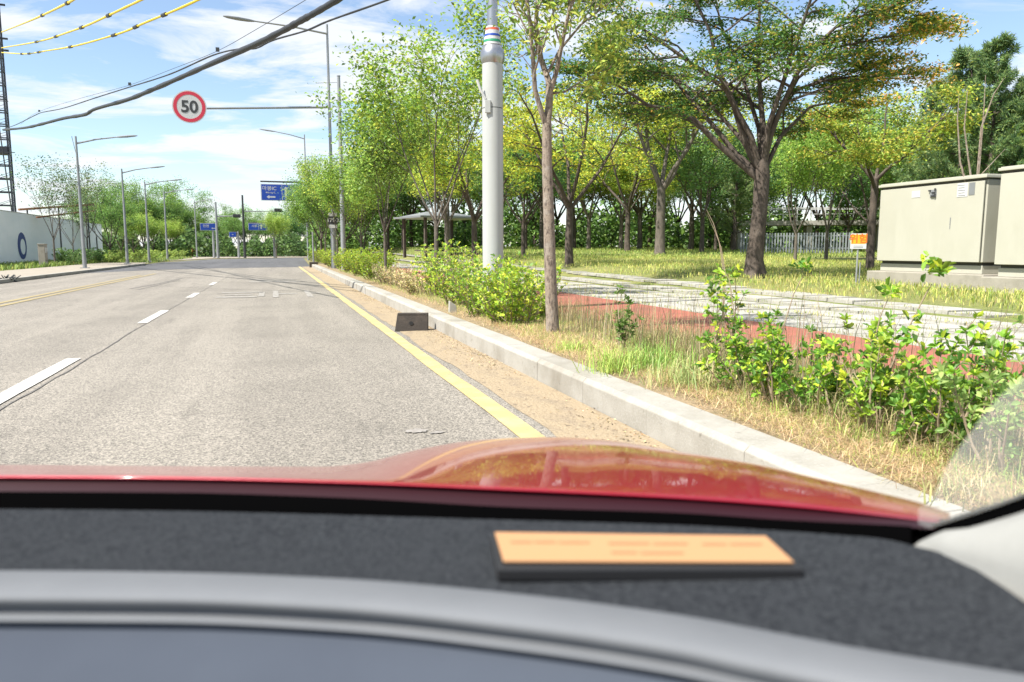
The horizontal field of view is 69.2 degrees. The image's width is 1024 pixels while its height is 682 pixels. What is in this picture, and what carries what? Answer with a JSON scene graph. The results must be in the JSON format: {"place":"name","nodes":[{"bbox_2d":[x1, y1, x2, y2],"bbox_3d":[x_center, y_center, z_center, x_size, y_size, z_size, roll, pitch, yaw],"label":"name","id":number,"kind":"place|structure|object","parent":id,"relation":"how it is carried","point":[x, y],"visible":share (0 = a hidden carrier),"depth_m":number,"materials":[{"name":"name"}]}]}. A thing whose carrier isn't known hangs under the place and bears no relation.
{"place":"outdoors","nodes":[
{"label":"outdoors","id":0,"kind":"place"},
{"bbox_2d":[0,263,141,278],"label":"pavement","id":1,"kind":"structure","parent":0,"point":[36,271],"depth_m":37.21,"materials":[{"name":"beige concrete"}]},
{"bbox_2d":[75,135,136,267],"bbox_3d":[-21.602,-7.439,39.792,3.136,7.214,0.461,-4,8,-27],"label":"street lamp","id":2,"kind":"object","parent":1,"relation":"on","point":[84,262],"visible":0.93,"depth_m":39.25,"materials":[{"name":"metal"}]},
{"bbox_2d":[2,256,323,283],"bbox_3d":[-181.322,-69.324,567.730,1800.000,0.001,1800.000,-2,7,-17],"label":"ground","id":3,"kind":"structure","parent":0,"point":[307,261],"depth_m":75.40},
{"bbox_2d":[0,263,145,283],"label":"kerb","id":4,"kind":"structure","parent":3,"relation":"on","point":[8,280],"depth_m":31.95,"materials":[{"name":"concrete"}]},
{"bbox_2d":[113,175,190,235],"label":"green belt tree","id":5,"kind":"object","parent":3,"relation":"on","point":[170,197],"visible":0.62,"depth_m":110.64,"materials":[{"name":"green plant"}]},
{"bbox_2d":[153,182,217,253],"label":"green belt tree","id":6,"kind":"object","parent":3,"relation":"on","point":[204,209],"visible":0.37,"depth_m":123.25,"materials":[{"name":"green plant"}]},
{"bbox_2d":[92,222,314,256],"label":"undergrowth","id":7,"kind":"object","parent":3,"relation":"on","point":[293,245],"visible":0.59,"depth_m":106.26,"materials":[{"name":"green plant"}]},
{"bbox_2d":[256,209,292,257],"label":"light green tree","id":8,"kind":"object","parent":3,"relation":"on","point":[277,222],"visible":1,"depth_m":93.56,"materials":[{"name":"green plant"}]},
{"bbox_2d":[260,181,312,258],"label":"direction sign","id":9,"kind":"object","parent":3,"relation":"on","point":[271,192],"visible":0.6,"depth_m":82.37,"materials":[{"name":"metal"}]},
{"bbox_2d":[280,186,339,259],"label":"street tree","id":10,"kind":"object","parent":3,"relation":"on","point":[294,208],"visible":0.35,"depth_m":53.98,"materials":[{"name":"green plant"}]},
{"bbox_2d":[312,264,967,516],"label":"kerb","id":11,"kind":"structure","parent":3,"relation":"on","point":[679,426],"depth_m":4.55,"materials":[{"name":"concrete"}]},
{"bbox_2d":[2,0,342,130],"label":"thick cable","id":12,"kind":"object","parent":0,"point":[306,17],"visible":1,"depth_m":17.50,"materials":[{"name":"grey plastic"}]},
{"bbox_2d":[80,258,308,273],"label":"crossing road","id":13,"kind":"structure","parent":0,"point":[247,263],"depth_m":54.58,"materials":[{"name":"grey asphalt"}]},
{"bbox_2d":[7,0,388,127],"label":"thin cable","id":14,"kind":"object","parent":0,"point":[343,15],"visible":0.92,"depth_m":17.91,"materials":[{"name":"grey plastic"}]},
{"bbox_2d":[0,267,555,465],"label":"road","id":15,"kind":"structure","parent":0,"point":[323,376],"depth_m":6.58,"materials":[{"name":"grey asphalt"}]},
{"bbox_2d":[0,358,79,403],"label":"lane marking","id":16,"kind":"object","parent":15,"relation":"on","point":[14,390],"visible":1,"depth_m":6.54,"materials":[{"name":"white paint"}]},
{"bbox_2d":[299,267,544,437],"bbox_3d":[-5.408,-1.565,21.863,0.166,0.001,55.000,-2,7,-17],"label":"edge line","id":17,"kind":"object","parent":15,"relation":"on","point":[517,426],"visible":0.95,"depth_m":6.34,"materials":[{"name":"yellow paint"}]},
{"bbox_2d":[303,267,676,450],"bbox_3d":[-5.308,-1.691,22.857,0.540,0.014,52.850,-2,7,-17],"label":"gutter","id":18,"kind":"object","parent":15,"relation":"on","point":[524,393],"visible":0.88,"depth_m":6.04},
{"bbox_2d":[395,313,428,331],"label":"kerb ramp","id":19,"kind":"structure","parent":18,"relation":"on","point":[412,321],"depth_m":10.39,"materials":[{"name":"black rubber"}]},
{"bbox_2d":[0,437,1023,681],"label":"car","id":20,"kind":"object","parent":15,"relation":"on","point":[380,571],"visible":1,"depth_m":0.56,"materials":[{"name":"red paint"}]},
{"bbox_2d":[490,532,803,580],"bbox_3d":[0.103,0.175,0.609,0.245,0.014,0.072,0,7,0],"label":"card holder","id":21,"kind":"object","parent":20,"relation":"on","point":[522,556],"visible":1,"depth_m":0.59,"materials":[{"name":"orange rubber"}]},
{"bbox_2d":[0,0,1023,247],"label":"sky","id":22,"kind":"structure","parent":0,"point":[227,152],"materials":[{"name":"blue"}]},
{"bbox_2d":[395,246,876,262],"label":"lawn grass","id":23,"kind":"structure","parent":0,"point":[639,250],"depth_m":44.85,"materials":[{"name":"green plant"}]},
{"bbox_2d":[316,264,1023,510],"bbox_3d":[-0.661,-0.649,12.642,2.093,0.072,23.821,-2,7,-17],"label":"dry grass","id":24,"kind":"structure","parent":0,"point":[761,413],"depth_m":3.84,"materials":[{"name":"beige plant"}]},
{"bbox_2d":[223,15,338,267],"bbox_3d":[-10.645,-9.099,34.690,4.938,11.607,0.365,-4,8,-32],"label":"street lamp","id":25,"kind":"object","parent":24,"relation":"on","point":[331,222],"visible":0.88,"depth_m":35.67,"materials":[{"name":"metal"}]},
{"bbox_2d":[172,90,328,122],"bbox_3d":[-11.632,-10.357,33.748,6.999,1.396,0.405,-5,8,-32],"label":"speed limit sign","id":26,"kind":"object","parent":25,"relation":"attached to","point":[189,106],"visible":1,"depth_m":32.27,"materials":[{"name":"metal"}]},
{"bbox_2d":[288,169,354,264],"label":"street tree","id":27,"kind":"object","parent":24,"relation":"on","point":[311,209],"visible":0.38,"depth_m":44.09,"materials":[{"name":"green plant"}]},
{"bbox_2d":[292,149,377,268],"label":"street tree","id":28,"kind":"object","parent":24,"relation":"on","point":[307,171],"visible":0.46,"depth_m":34.90,"materials":[{"name":"green plant"}]},
{"bbox_2d":[325,75,345,269],"bbox_3d":[-8.174,-7.511,33.575,1.116,8.732,0.230,-2,7,-17],"label":"plain pole","id":29,"kind":"object","parent":24,"relation":"on","point":[342,231],"visible":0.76,"depth_m":33.74,"materials":[{"name":"metal"}]},
{"bbox_2d":[307,135,414,272],"bbox_3d":[-5.690,-5.095,27.513,3.634,5.370,4.025,-6,9,-39],"label":"street tree","id":30,"kind":"object","parent":24,"relation":"on","point":[329,198],"visible":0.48,"depth_m":27.22,"materials":[{"name":"green plant"}]},
{"bbox_2d":[351,248,402,279],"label":"roadside shrub","id":31,"kind":"object","parent":24,"relation":"on","point":[368,270],"visible":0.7,"depth_m":22.55,"materials":[{"name":"green plant"}]},
{"bbox_2d":[304,44,451,280],"bbox_3d":[-3.316,-4.902,21.124,3.773,6.578,4.761,2,7,14],"label":"street tree","id":32,"kind":"object","parent":24,"relation":"on","point":[379,174],"visible":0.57,"depth_m":20.16,"materials":[{"name":"green plant"}]},
{"bbox_2d":[331,0,545,295],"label":"street tree","id":33,"kind":"object","parent":24,"relation":"on","point":[419,109],"visible":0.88,"depth_m":14.68,"materials":[{"name":"green plant"}]},
{"bbox_2d":[410,243,479,296],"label":"roadside shrub","id":34,"kind":"object","parent":24,"relation":"on","point":[432,287],"visible":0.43,"depth_m":14.76,"materials":[{"name":"green plant"}]},
{"bbox_2d":[427,238,508,304],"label":"roadside shrub","id":35,"kind":"object","parent":24,"relation":"on","point":[445,294],"visible":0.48,"depth_m":12.50,"materials":[{"name":"green plant"}]},
{"bbox_2d":[444,251,527,317],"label":"roadside shrub","id":36,"kind":"object","parent":24,"relation":"on","point":[472,296],"visible":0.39,"depth_m":10.41,"materials":[{"name":"green plant"}]},
{"bbox_2d":[476,0,504,303],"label":"telescopic pole","id":37,"kind":"object","parent":24,"relation":"on","point":[492,55],"visible":0.98,"depth_m":11.10,"materials":[{"name":"metal"}]},
{"bbox_2d":[469,258,561,324],"bbox_3d":[0.056,-0.643,9.486,1.228,0.909,1.252,-2,7,-17],"label":"roadside shrub","id":38,"kind":"object","parent":24,"relation":"on","point":[496,297],"visible":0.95,"depth_m":9.33,"materials":[{"name":"green plant"}]},
{"bbox_2d":[479,0,652,333],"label":"slender verge tree","id":39,"kind":"object","parent":24,"relation":"on","point":[550,276],"visible":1,"depth_m":8.13,"materials":[{"name":"green plant"}]},
{"bbox_2d":[568,340,655,376],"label":"grass tuft","id":40,"kind":"object","parent":24,"relation":"on","point":[609,363],"visible":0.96,"depth_m":5.74,"materials":[{"name":"green plant"}]},
{"bbox_2d":[613,283,644,352],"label":"roadside shrub","id":41,"kind":"object","parent":24,"relation":"on","point":[621,329],"visible":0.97,"depth_m":6.75,"materials":[{"name":"green plant"}]},
{"bbox_2d":[594,336,712,375],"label":"grass tuft","id":42,"kind":"object","parent":24,"relation":"on","point":[662,357],"visible":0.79,"depth_m":5.85,"materials":[{"name":"green plant"}]},
{"bbox_2d":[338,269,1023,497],"bbox_3d":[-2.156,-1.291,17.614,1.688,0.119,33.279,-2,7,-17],"label":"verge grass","id":43,"kind":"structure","parent":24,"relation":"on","point":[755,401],"depth_m":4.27,"materials":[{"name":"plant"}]},
{"bbox_2d":[625,352,742,393],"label":"grass tuft","id":44,"kind":"object","parent":24,"relation":"on","point":[683,370],"visible":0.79,"depth_m":5.15,"materials":[{"name":"green plant"}]},
{"bbox_2d":[699,262,745,374],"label":"leafy shoot","id":45,"kind":"object","parent":24,"relation":"on","point":[712,292],"visible":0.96,"depth_m":5.21,"materials":[{"name":"green plant"}]},
{"bbox_2d":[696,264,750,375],"bbox_3d":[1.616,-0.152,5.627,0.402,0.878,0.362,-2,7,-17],"label":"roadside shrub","id":46,"kind":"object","parent":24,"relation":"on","point":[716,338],"visible":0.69,"depth_m":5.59,"materials":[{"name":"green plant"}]},
{"bbox_2d":[532,293,973,409],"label":"path edge weeds","id":47,"kind":"object","parent":24,"relation":"on","point":[577,315],"visible":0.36,"depth_m":7.90,"materials":[{"name":"green plant"}]},
{"bbox_2d":[693,320,817,397],"bbox_3d":[1.551,0.127,4.865,0.670,0.518,0.892,5,8,33],"label":"roadside shrub","id":48,"kind":"object","parent":24,"relation":"on","point":[733,354],"visible":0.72,"depth_m":4.84,"materials":[{"name":"green plant"}]},
{"bbox_2d":[739,333,823,402],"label":"roadside shrub","id":49,"kind":"object","parent":24,"relation":"on","point":[803,382],"visible":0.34,"depth_m":4.67,"materials":[{"name":"green plant"}]},
{"bbox_2d":[737,309,867,410],"bbox_3d":[1.717,0.126,4.403,0.741,0.632,0.526,3,8,21],"label":"roadside shrub","id":50,"kind":"object","parent":24,"relation":"on","point":[776,349],"visible":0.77,"depth_m":4.37,"materials":[{"name":"green plant"}]},
{"bbox_2d":[608,322,1023,491],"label":"tangled weeds","id":51,"kind":"object","parent":24,"relation":"on","point":[875,418],"visible":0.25,"depth_m":4.04,"materials":[{"name":"beige plant"}]},
{"bbox_2d":[771,354,884,422],"bbox_3d":[1.742,0.274,4.190,0.639,0.393,0.632,-2,7,-17],"label":"roadside shrub","id":52,"kind":"object","parent":24,"relation":"on","point":[781,375],"visible":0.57,"depth_m":4.14,"materials":[{"name":"green plant"}]},
{"bbox_2d":[806,309,926,429],"bbox_3d":[1.945,0.160,4.081,0.525,0.644,0.687,-2,7,-17],"label":"roadside shrub","id":53,"kind":"object","parent":24,"relation":"on","point":[854,366],"visible":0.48,"depth_m":3.93,"materials":[{"name":"green plant"}]},
{"bbox_2d":[816,330,966,443],"bbox_3d":[1.914,0.232,3.779,0.712,0.575,0.711,6,10,42],"label":"roadside shrub","id":54,"kind":"object","parent":24,"relation":"on","point":[932,400],"visible":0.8,"depth_m":3.75,"materials":[{"name":"green plant"}]},
{"bbox_2d":[872,324,953,427],"bbox_3d":[2.018,0.220,3.730,0.434,0.608,0.204,2,7,18],"label":"leafy shoot","id":55,"kind":"object","parent":24,"relation":"on","point":[907,340],"visible":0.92,"depth_m":3.70,"materials":[{"name":"green plant"}]},
{"bbox_2d":[881,251,956,414],"bbox_3d":[2.116,0.020,3.858,0.319,0.971,0.167,2,7,13],"label":"leafy shoot","id":56,"kind":"object","parent":24,"relation":"on","point":[943,269],"visible":0.91,"depth_m":3.81,"materials":[{"name":"green plant"}]},
{"bbox_2d":[875,459,1023,511],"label":"grass tuft","id":57,"kind":"object","parent":24,"relation":"on","point":[981,488],"visible":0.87,"depth_m":2.85,"materials":[{"name":"plant"}]},
{"bbox_2d":[885,355,1023,452],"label":"roadside shrub","id":58,"kind":"object","parent":24,"relation":"on","point":[906,410],"visible":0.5,"depth_m":3.52,"materials":[{"name":"green plant"}]},
{"bbox_2d":[909,311,1022,457],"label":"roadside shrub","id":59,"kind":"object","parent":24,"relation":"on","point":[1004,346],"visible":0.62,"depth_m":3.39,"materials":[{"name":"green plant"}]},
{"bbox_2d":[931,314,1023,480],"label":"roadside shrub","id":60,"kind":"object","parent":24,"relation":"on","point":[1013,387],"visible":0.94,"depth_m":3.12,"materials":[{"name":"green plant"}]},
{"bbox_2d":[318,247,1023,322],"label":"lawn","id":61,"kind":"structure","parent":0,"point":[936,302],"depth_m":18.55,"materials":[{"name":"green plant"}]},
{"bbox_2d":[370,166,442,249],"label":"dark green tree","id":62,"kind":"object","parent":61,"relation":"on","point":[402,204],"visible":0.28,"depth_m":59.88,"materials":[{"name":"green plant"}]},
{"bbox_2d":[393,212,481,257],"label":"park shelter","id":63,"kind":"object","parent":61,"relation":"on","point":[425,216],"visible":0.66,"depth_m":42.62,"materials":[{"name":"grey metal"}]},
{"bbox_2d":[402,143,481,262],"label":"broad park tree","id":64,"kind":"object","parent":61,"relation":"on","point":[447,219],"visible":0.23,"depth_m":39.31,"materials":[{"name":"green plant"}]},
{"bbox_2d":[406,94,570,265],"bbox_3d":[-1.413,-6.966,32.126,6.896,7.763,8.332,-1,7,-5],"label":"yellowing park tree","id":65,"kind":"object","parent":61,"relation":"on","point":[466,195],"visible":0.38,"depth_m":31.44,"materials":[{"name":"green plant"}]},
{"bbox_2d":[450,124,589,256],"bbox_3d":[0.389,-7.215,35.779,6.924,6.355,5.280,2,7,17],"label":"dark green tree","id":66,"kind":"object","parent":61,"relation":"on","point":[562,173],"visible":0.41,"depth_m":35.32,"materials":[{"name":"green plant"}]},
{"bbox_2d":[440,25,675,266],"bbox_3d":[1.796,-6.426,25.589,8.332,7.763,6.896,0,7,-3],"label":"yellowing park tree","id":67,"kind":"object","parent":61,"relation":"on","point":[559,103],"visible":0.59,"depth_m":25.70,"materials":[{"name":"green plant"}]},
{"bbox_2d":[528,136,641,247],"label":"dark green tree","id":68,"kind":"object","parent":61,"relation":"on","point":[574,229],"visible":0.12,"depth_m":57.59,"materials":[{"name":"green plant"}]},
{"bbox_2d":[555,155,623,249],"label":"broad park tree","id":69,"kind":"object","parent":61,"relation":"on","point":[589,217],"visible":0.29,"depth_m":56.43,"materials":[{"name":"green plant"}]},
{"bbox_2d":[305,179,887,253],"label":"undergrowth","id":70,"kind":"object","parent":61,"relation":"on","point":[601,233],"visible":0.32,"depth_m":66.93,"materials":[{"name":"green plant"}]},
{"bbox_2d":[557,88,684,250],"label":"yellowing park tree","id":71,"kind":"object","parent":61,"relation":"on","point":[637,182],"visible":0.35,"depth_m":50.54,"materials":[{"name":"green plant"}]},
{"bbox_2d":[572,162,676,248],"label":"broad park tree","id":72,"kind":"object","parent":61,"relation":"on","point":[625,187],"visible":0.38,"depth_m":56.85,"materials":[{"name":"green plant"}]},
{"bbox_2d":[589,144,689,248],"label":"broad park tree","id":73,"kind":"object","parent":61,"relation":"on","point":[639,210],"visible":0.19,"depth_m":58.44,"materials":[{"name":"green plant"}]},
{"bbox_2d":[563,52,772,254],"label":"broad park tree","id":74,"kind":"object","parent":61,"relation":"on","point":[662,185],"visible":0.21,"depth_m":42.45,"materials":[{"name":"green plant"}]},
{"bbox_2d":[628,110,756,252],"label":"dark green tree","id":75,"kind":"object","parent":61,"relation":"on","point":[695,163],"visible":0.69,"depth_m":46.65,"materials":[{"name":"green plant"}]},
{"bbox_2d":[666,158,752,249],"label":"dark green tree","id":76,"kind":"object","parent":61,"relation":"on","point":[718,195],"visible":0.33,"depth_m":54.83,"materials":[{"name":"green plant"}]},
{"bbox_2d":[678,139,795,248],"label":"dark green tree","id":77,"kind":"object","parent":61,"relation":"on","point":[775,181],"visible":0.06,"depth_m":55.79,"materials":[{"name":"green plant"}]},
{"bbox_2d":[705,129,770,251],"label":"pine tree","id":78,"kind":"object","parent":61,"relation":"on","point":[738,209],"visible":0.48,"depth_m":52.84,"materials":[{"name":"green plant"}]},
{"bbox_2d":[519,0,981,278],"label":"broad park tree","id":79,"kind":"object","parent":61,"relation":"on","point":[835,87],"visible":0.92,"depth_m":17.39,"materials":[{"name":"green plant"}]},
{"bbox_2d":[713,207,879,250],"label":"pergola","id":80,"kind":"object","parent":61,"relation":"on","point":[807,225],"visible":0.4,"depth_m":56.24,"materials":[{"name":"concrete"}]},
{"bbox_2d":[740,232,852,252],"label":"white fence","id":81,"kind":"object","parent":61,"relation":"on","point":[798,248],"visible":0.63,"depth_m":46.08,"materials":[{"name":"white metal"}]},
{"bbox_2d":[770,102,859,259],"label":"light green tree","id":82,"kind":"object","parent":61,"relation":"on","point":[792,175],"visible":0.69,"depth_m":30.55,"materials":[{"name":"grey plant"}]},
{"bbox_2d":[766,95,899,259],"bbox_3d":[14.369,-7.383,33.490,6.216,7.553,5.283,-2,7,-15],"label":"light green tree","id":83,"kind":"object","parent":61,"relation":"on","point":[838,183],"visible":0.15,"depth_m":33.42,"materials":[{"name":"green plant"}]},
{"bbox_2d":[810,166,894,251],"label":"dark green tree","id":84,"kind":"object","parent":61,"relation":"on","point":[857,194],"visible":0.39,"depth_m":52.81,"materials":[{"name":"green plant"}]},
{"bbox_2d":[779,88,939,251],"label":"green belt tree","id":85,"kind":"object","parent":61,"relation":"on","point":[873,169],"visible":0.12,"depth_m":48.42,"materials":[{"name":"green plant"}]},
{"bbox_2d":[781,73,1009,270],"bbox_3d":[10.999,-5.201,23.078,5.572,6.083,6.405,0,7,-1],"label":"broad park tree","id":86,"kind":"object","parent":61,"relation":"on","point":[881,155],"visible":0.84,"depth_m":22.43,"materials":[{"name":"green plant"}]},
{"bbox_2d":[877,82,954,216],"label":"pine tree","id":87,"kind":"object","parent":61,"relation":"on","point":[910,172],"visible":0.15,"depth_m":28.82,"materials":[{"name":"green plant"}]},
{"bbox_2d":[867,174,1000,290],"bbox_3d":[9.258,-2.124,15.826,1.320,2.556,2.979,-2,7,-17],"label":"utility cabinet","id":88,"kind":"object","parent":61,"relation":"on","point":[953,219],"visible":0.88,"depth_m":15.25,"materials":[{"name":"beige metal"}]},
{"bbox_2d":[895,43,1001,182],"bbox_3d":[15.302,-6.272,25.153,4.244,7.596,3.392,0,7,4],"label":"pine tree","id":89,"kind":"object","parent":61,"relation":"on","point":[947,164],"visible":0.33,"depth_m":24.94,"materials":[{"name":"green plant"}]},
{"bbox_2d":[957,75,1004,181],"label":"bare sapling","id":90,"kind":"object","parent":61,"relation":"on","point":[979,149],"visible":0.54,"depth_m":14.58,"materials":[{"name":"brown plant"}]},
{"bbox_2d":[947,30,1023,176],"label":"pine tree","id":91,"kind":"object","parent":61,"relation":"on","point":[992,65],"visible":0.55,"depth_m":21.87,"materials":[{"name":"green plant"}]},
{"bbox_2d":[980,165,1023,292],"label":"utility cabinet","id":92,"kind":"object","parent":61,"relation":"on","point":[1009,253],"visible":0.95,"depth_m":13.73,"materials":[{"name":"beige paint"}]},
{"bbox_2d":[984,73,1023,173],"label":"pine tree","id":93,"kind":"object","parent":61,"relation":"on","point":[1019,153],"visible":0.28,"depth_m":21.68,"materials":[{"name":"green plant"}]},
{"bbox_2d":[330,258,1023,413],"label":"red path","id":94,"kind":"structure","parent":0,"point":[789,330],"depth_m":8.92,"materials":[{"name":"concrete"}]},
{"bbox_2d":[365,252,1023,361],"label":"paved walk","id":95,"kind":"structure","parent":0,"point":[950,324],"depth_m":11.73,"materials":[{"name":"grey concrete"}]},
{"bbox_2d":[519,268,1022,359],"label":"joint grass","id":96,"kind":"structure","parent":0,"point":[812,313],"depth_m":11.26,"materials":[{"name":"green plant"}]},
{"label":"left verge","id":97,"kind":"structure","parent":0,"visible":0},
{"bbox_2d":[0,3,16,211],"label":"lattice mast","id":98,"kind":"object","parent":97,"relation":"on","point":[7,148],"visible":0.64,"depth_m":51.74,"materials":[{"name":"grey metal"}]},
{"bbox_2d":[1,0,199,54],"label":"yellow wire","id":99,"kind":"object","parent":98,"relation":"attached to","point":[162,15],"visible":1,"depth_m":21.25,"materials":[{"name":"yellow"}]},
{"bbox_2d":[1,152,90,261],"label":"sparse young tree","id":100,"kind":"object","parent":97,"relation":"on","point":[56,191],"visible":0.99,"depth_m":46.18,"materials":[{"name":"green plant"}]},
{"bbox_2d":[0,210,102,262],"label":"site hoarding","id":101,"kind":"object","parent":97,"relation":"on","point":[22,235],"visible":0.73,"depth_m":50.15,"materials":[{"name":"grey metal"}]},
{"bbox_2d":[25,181,106,256],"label":"sparse young tree","id":102,"kind":"object","parent":97,"relation":"on","point":[72,214],"visible":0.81,"depth_m":51.07,"materials":[{"name":"green plant"}]},
{"bbox_2d":[51,160,114,260],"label":"sparse young tree","id":103,"kind":"object","parent":97,"relation":"on","point":[91,186],"visible":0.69,"depth_m":53.99,"materials":[{"name":"green plant"}]},
{"bbox_2d":[0,256,191,270],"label":"verge grass","id":104,"kind":"structure","parent":97,"relation":"on","point":[20,265],"depth_m":45.53,"materials":[{"name":"green plant"}]},
{"bbox_2d":[59,179,144,251],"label":"green belt tree","id":105,"kind":"object","parent":97,"relation":"on","point":[111,214],"visible":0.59,"depth_m":62.95,"materials":[{"name":"green plant"}]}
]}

